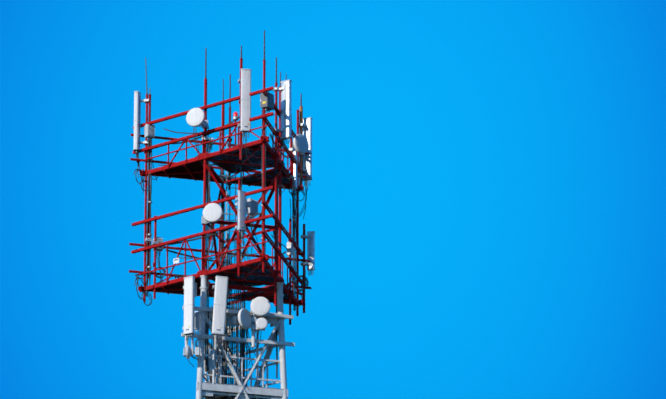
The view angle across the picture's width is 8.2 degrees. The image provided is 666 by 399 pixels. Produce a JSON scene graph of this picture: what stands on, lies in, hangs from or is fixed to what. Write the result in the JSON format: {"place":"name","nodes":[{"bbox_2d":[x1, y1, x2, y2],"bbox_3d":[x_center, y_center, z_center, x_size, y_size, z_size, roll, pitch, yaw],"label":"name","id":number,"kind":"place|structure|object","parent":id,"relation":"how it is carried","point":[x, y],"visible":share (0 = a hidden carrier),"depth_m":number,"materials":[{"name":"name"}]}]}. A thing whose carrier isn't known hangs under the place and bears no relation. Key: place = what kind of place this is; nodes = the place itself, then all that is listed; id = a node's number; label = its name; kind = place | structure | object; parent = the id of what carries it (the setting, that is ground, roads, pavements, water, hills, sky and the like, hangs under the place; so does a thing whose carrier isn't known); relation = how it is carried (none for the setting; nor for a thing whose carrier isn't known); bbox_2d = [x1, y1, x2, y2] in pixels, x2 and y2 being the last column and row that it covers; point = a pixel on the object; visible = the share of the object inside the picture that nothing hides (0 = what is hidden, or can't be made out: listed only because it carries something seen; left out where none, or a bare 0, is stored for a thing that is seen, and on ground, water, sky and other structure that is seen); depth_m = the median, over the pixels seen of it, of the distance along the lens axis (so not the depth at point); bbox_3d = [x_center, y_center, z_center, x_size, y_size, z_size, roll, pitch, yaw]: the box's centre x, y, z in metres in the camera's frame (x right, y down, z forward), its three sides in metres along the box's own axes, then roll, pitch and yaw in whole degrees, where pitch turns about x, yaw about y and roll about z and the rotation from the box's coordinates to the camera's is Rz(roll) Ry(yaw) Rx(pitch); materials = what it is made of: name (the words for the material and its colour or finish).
{"place":"outdoors","nodes":[
{"label":"outdoors","id":0,"kind":"place"},
{"bbox_2d":[0,0,665,398],"label":"sky","id":1,"kind":"structure","parent":0,"point":[485,202],"materials":[{"name":"blue"}]},
{"label":"ground","id":2,"kind":"structure","parent":0,"visible":0},
{"bbox_2d":[217,135,241,384],"bbox_3d":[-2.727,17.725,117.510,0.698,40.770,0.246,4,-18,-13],"label":"climb ladder and feeders","id":3,"kind":"object","parent":2,"relation":"on","point":[226,213],"visible":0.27,"depth_m":122.75,"materials":[{"name":"metal"}]},
{"bbox_3d":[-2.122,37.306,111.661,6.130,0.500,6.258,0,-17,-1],"label":"tower footings","id":4,"kind":"object","parent":2,"relation":"on","visible":0},
{"bbox_2d":[196,78,287,398],"bbox_3d":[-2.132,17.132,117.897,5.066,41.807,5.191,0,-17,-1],"label":"lattice mast","id":5,"kind":"object","parent":4,"relation":"on","point":[279,327],"visible":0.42,"depth_m":121.67,"materials":[{"name":"red metal"}]},
{"bbox_2d":[186,108,207,128],"bbox_3d":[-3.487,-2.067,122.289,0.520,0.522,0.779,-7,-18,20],"label":"dish","id":6,"kind":"object","parent":5,"relation":"attached to","point":[195,117],"visible":0.98,"depth_m":121.96,"materials":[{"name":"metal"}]},
{"bbox_2d":[194,311,206,333],"bbox_3d":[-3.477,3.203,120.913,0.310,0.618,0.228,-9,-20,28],"label":"radio unit","id":7,"kind":"object","parent":5,"relation":"attached to","point":[196,320],"visible":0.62,"depth_m":120.85,"materials":[{"name":"metal"}]},
{"bbox_2d":[202,203,222,224],"bbox_3d":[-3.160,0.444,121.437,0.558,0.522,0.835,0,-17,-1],"label":"dish","id":8,"kind":"object","parent":5,"relation":"attached to","point":[212,212],"visible":0.96,"depth_m":121.08,"materials":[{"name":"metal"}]},
{"bbox_2d":[129,177,311,324],"bbox_3d":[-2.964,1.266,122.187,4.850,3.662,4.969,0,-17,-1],"label":"platform","id":9,"kind":"structure","parent":5,"relation":"attached to","point":[270,277],"depth_m":121.83,"materials":[{"name":"red paint"}]},
{"bbox_2d":[152,237,162,252],"bbox_3d":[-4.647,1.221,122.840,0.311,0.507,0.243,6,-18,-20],"label":"equipment box","id":10,"kind":"object","parent":9,"relation":"attached to","point":[159,240],"visible":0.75,"depth_m":122.81,"materials":[{"name":"metal"}]},
{"bbox_2d":[173,258,178,263],"bbox_3d":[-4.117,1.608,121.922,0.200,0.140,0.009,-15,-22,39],"label":"warning signs","id":11,"kind":"object","parent":9,"relation":"attached to","point":[175,260],"visible":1,"depth_m":121.92,"materials":[{"name":"metal"}]},
{"bbox_2d":[235,190,246,236],"bbox_3d":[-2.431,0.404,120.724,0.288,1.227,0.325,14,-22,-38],"label":"panel antenna","id":12,"kind":"object","parent":9,"relation":"attached to","point":[241,212],"visible":0.96,"depth_m":120.60,"materials":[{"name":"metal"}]},
{"bbox_2d":[235,198,257,218],"bbox_3d":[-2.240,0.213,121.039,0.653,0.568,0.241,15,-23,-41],"label":"equipment box","id":13,"kind":"object","parent":9,"relation":"attached to","point":[251,207],"visible":0.73,"depth_m":121.06,"materials":[{"name":"metal"}]},
{"bbox_2d":[287,241,293,259],"bbox_3d":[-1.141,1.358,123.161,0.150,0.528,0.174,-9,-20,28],"label":"equipment box","id":14,"kind":"object","parent":9,"relation":"attached to","point":[290,248],"visible":0.77,"depth_m":123.12,"materials":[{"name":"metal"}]},
{"bbox_2d":[300,231,314,275],"bbox_3d":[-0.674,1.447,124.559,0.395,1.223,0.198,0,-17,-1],"label":"panel antenna","id":15,"kind":"object","parent":9,"relation":"attached to","point":[310,236],"visible":1,"depth_m":124.55,"materials":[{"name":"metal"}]},
{"bbox_2d":[130,58,311,315],"bbox_3d":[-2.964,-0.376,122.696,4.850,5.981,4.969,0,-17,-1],"label":"platform","id":16,"kind":"structure","parent":5,"relation":"attached to","point":[191,169],"depth_m":122.89,"materials":[{"name":"red paint"}]},
{"bbox_2d":[133,91,148,156],"bbox_3d":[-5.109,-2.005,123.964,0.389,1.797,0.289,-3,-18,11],"label":"panel antenna","id":17,"kind":"object","parent":16,"relation":"attached to","point":[138,100],"visible":0.9,"depth_m":123.91,"materials":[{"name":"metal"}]},
{"bbox_2d":[145,233,151,254],"bbox_3d":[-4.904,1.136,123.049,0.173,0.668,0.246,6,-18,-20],"label":"mounting bracket","id":18,"kind":"object","parent":16,"relation":"attached to","point":[148,239],"visible":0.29,"depth_m":122.98,"materials":[{"name":"metal"}]},
{"bbox_2d":[144,124,154,141],"bbox_3d":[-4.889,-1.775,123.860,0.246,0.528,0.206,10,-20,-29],"label":"equipment box","id":19,"kind":"object","parent":16,"relation":"attached to","point":[149,131],"visible":0.94,"depth_m":123.80,"materials":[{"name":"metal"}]},
{"bbox_2d":[202,137,213,149],"bbox_3d":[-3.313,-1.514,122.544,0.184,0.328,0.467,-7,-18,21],"label":"mounting bracket","id":20,"kind":"object","parent":16,"relation":"attached to","point":[207,138],"visible":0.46,"depth_m":122.63,"materials":[{"name":"plastic"}]},
{"bbox_2d":[145,30,301,136],"bbox_3d":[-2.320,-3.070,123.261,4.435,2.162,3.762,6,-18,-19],"label":"lightning rods","id":21,"kind":"object","parent":16,"relation":"on","point":[230,77],"visible":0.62,"depth_m":123.64,"materials":[{"name":"red paint"}]},
{"bbox_2d":[233,112,237,120],"bbox_3d":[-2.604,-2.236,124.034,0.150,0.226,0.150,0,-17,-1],"label":"obstruction light","id":22,"kind":"object","parent":16,"relation":"attached to","point":[235,115],"visible":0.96,"depth_m":123.98,"materials":[{"name":"red plastic"}]},
{"bbox_2d":[237,68,250,137],"bbox_3d":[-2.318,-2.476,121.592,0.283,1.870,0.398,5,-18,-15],"label":"panel antenna","id":23,"kind":"object","parent":16,"relation":"attached to","point":[244,125],"visible":0.92,"depth_m":121.43,"materials":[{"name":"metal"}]},
{"bbox_2d":[260,91,273,112],"bbox_3d":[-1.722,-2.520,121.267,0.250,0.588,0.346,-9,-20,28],"label":"equipment box","id":24,"kind":"object","parent":16,"relation":"attached to","point":[267,102],"visible":0.9,"depth_m":121.17,"materials":[{"name":"metal"}]},
{"bbox_2d":[272,80,291,144],"bbox_3d":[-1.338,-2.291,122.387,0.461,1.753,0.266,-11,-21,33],"label":"panel antenna","id":25,"kind":"object","parent":16,"relation":"attached to","point":[285,110],"visible":0.96,"depth_m":122.35,"materials":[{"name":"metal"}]},
{"bbox_2d":[287,148,297,194],"bbox_3d":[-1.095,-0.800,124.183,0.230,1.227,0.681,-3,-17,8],"label":"panel antenna","id":26,"kind":"object","parent":16,"relation":"attached to","point":[294,177],"visible":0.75,"depth_m":124.27,"materials":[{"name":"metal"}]},
{"bbox_2d":[289,134,308,155],"bbox_3d":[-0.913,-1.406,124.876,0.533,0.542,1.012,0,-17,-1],"label":"dish","id":27,"kind":"object","parent":16,"relation":"attached to","point":[300,144],"visible":0.92,"depth_m":124.54,"materials":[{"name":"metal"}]},
{"bbox_2d":[299,117,311,185],"bbox_3d":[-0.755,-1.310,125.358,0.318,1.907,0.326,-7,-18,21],"label":"panel antenna","id":28,"kind":"object","parent":16,"relation":"attached to","point":[306,124],"visible":0.67,"depth_m":125.37,"materials":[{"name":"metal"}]},
{"bbox_2d":[134,109,308,398],"bbox_3d":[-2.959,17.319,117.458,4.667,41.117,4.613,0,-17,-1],"label":"feeder cables","id":29,"kind":"object","parent":5,"relation":"attached to","point":[208,259],"visible":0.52,"depth_m":122.08,"materials":[{"name":"metal"}]},
{"bbox_2d":[196,354,287,398],"bbox_3d":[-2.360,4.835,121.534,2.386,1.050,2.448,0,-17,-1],"label":"service platform","id":30,"kind":"structure","parent":5,"relation":"attached to","point":[261,390],"depth_m":120.79,"materials":[{"name":"white paint"}]},
{"bbox_2d":[202,307,281,398],"bbox_3d":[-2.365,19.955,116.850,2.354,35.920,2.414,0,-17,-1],"label":"cables","id":31,"kind":"object","parent":5,"relation":"attached to","point":[213,362],"visible":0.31,"depth_m":121.22,"materials":[{"name":"black rubber"}]},
{"bbox_2d":[181,106,304,355],"bbox_3d":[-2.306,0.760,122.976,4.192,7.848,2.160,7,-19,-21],"label":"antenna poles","id":32,"kind":"object","parent":5,"relation":"attached to","point":[253,340],"visible":0.56,"depth_m":121.19,"materials":[{"name":"metal"}]},
{"bbox_2d":[183,276,194,340],"bbox_3d":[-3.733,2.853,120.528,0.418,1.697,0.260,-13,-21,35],"label":"panel antenna","id":33,"kind":"object","parent":32,"relation":"attached to","point":[189,298],"visible":1,"depth_m":120.41,"materials":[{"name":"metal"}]},
{"bbox_2d":[183,345,199,358],"bbox_3d":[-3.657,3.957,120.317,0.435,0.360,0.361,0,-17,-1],"label":"radio unit","id":34,"kind":"object","parent":32,"relation":"attached to","point":[187,352],"visible":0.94,"depth_m":120.22,"materials":[{"name":"metal"}]},
{"bbox_2d":[211,276,228,340],"bbox_3d":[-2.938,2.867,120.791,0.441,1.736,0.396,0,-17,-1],"label":"panel antenna","id":35,"kind":"object","parent":32,"relation":"attached to","point":[220,286],"visible":0.96,"depth_m":120.65,"materials":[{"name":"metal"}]},
{"bbox_2d":[232,309,255,328],"bbox_3d":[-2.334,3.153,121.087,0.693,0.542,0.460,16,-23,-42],"label":"microwave dish antenna","id":36,"kind":"object","parent":32,"relation":"attached to","point":[244,319],"visible":0.94,"depth_m":120.93,"materials":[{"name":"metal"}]},
{"bbox_2d":[251,318,267,330],"bbox_3d":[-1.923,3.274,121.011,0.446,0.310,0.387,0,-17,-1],"label":"dish antenna","id":37,"kind":"object","parent":32,"relation":"attached to","point":[261,324],"visible":0.96,"depth_m":120.85,"materials":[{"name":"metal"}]},
{"bbox_2d":[251,297,270,315],"bbox_3d":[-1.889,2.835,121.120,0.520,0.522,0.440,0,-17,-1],"label":"microwave dish antenna","id":38,"kind":"object","parent":32,"relation":"attached to","point":[260,306],"visible":1,"depth_m":120.91,"materials":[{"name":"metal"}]}
]}

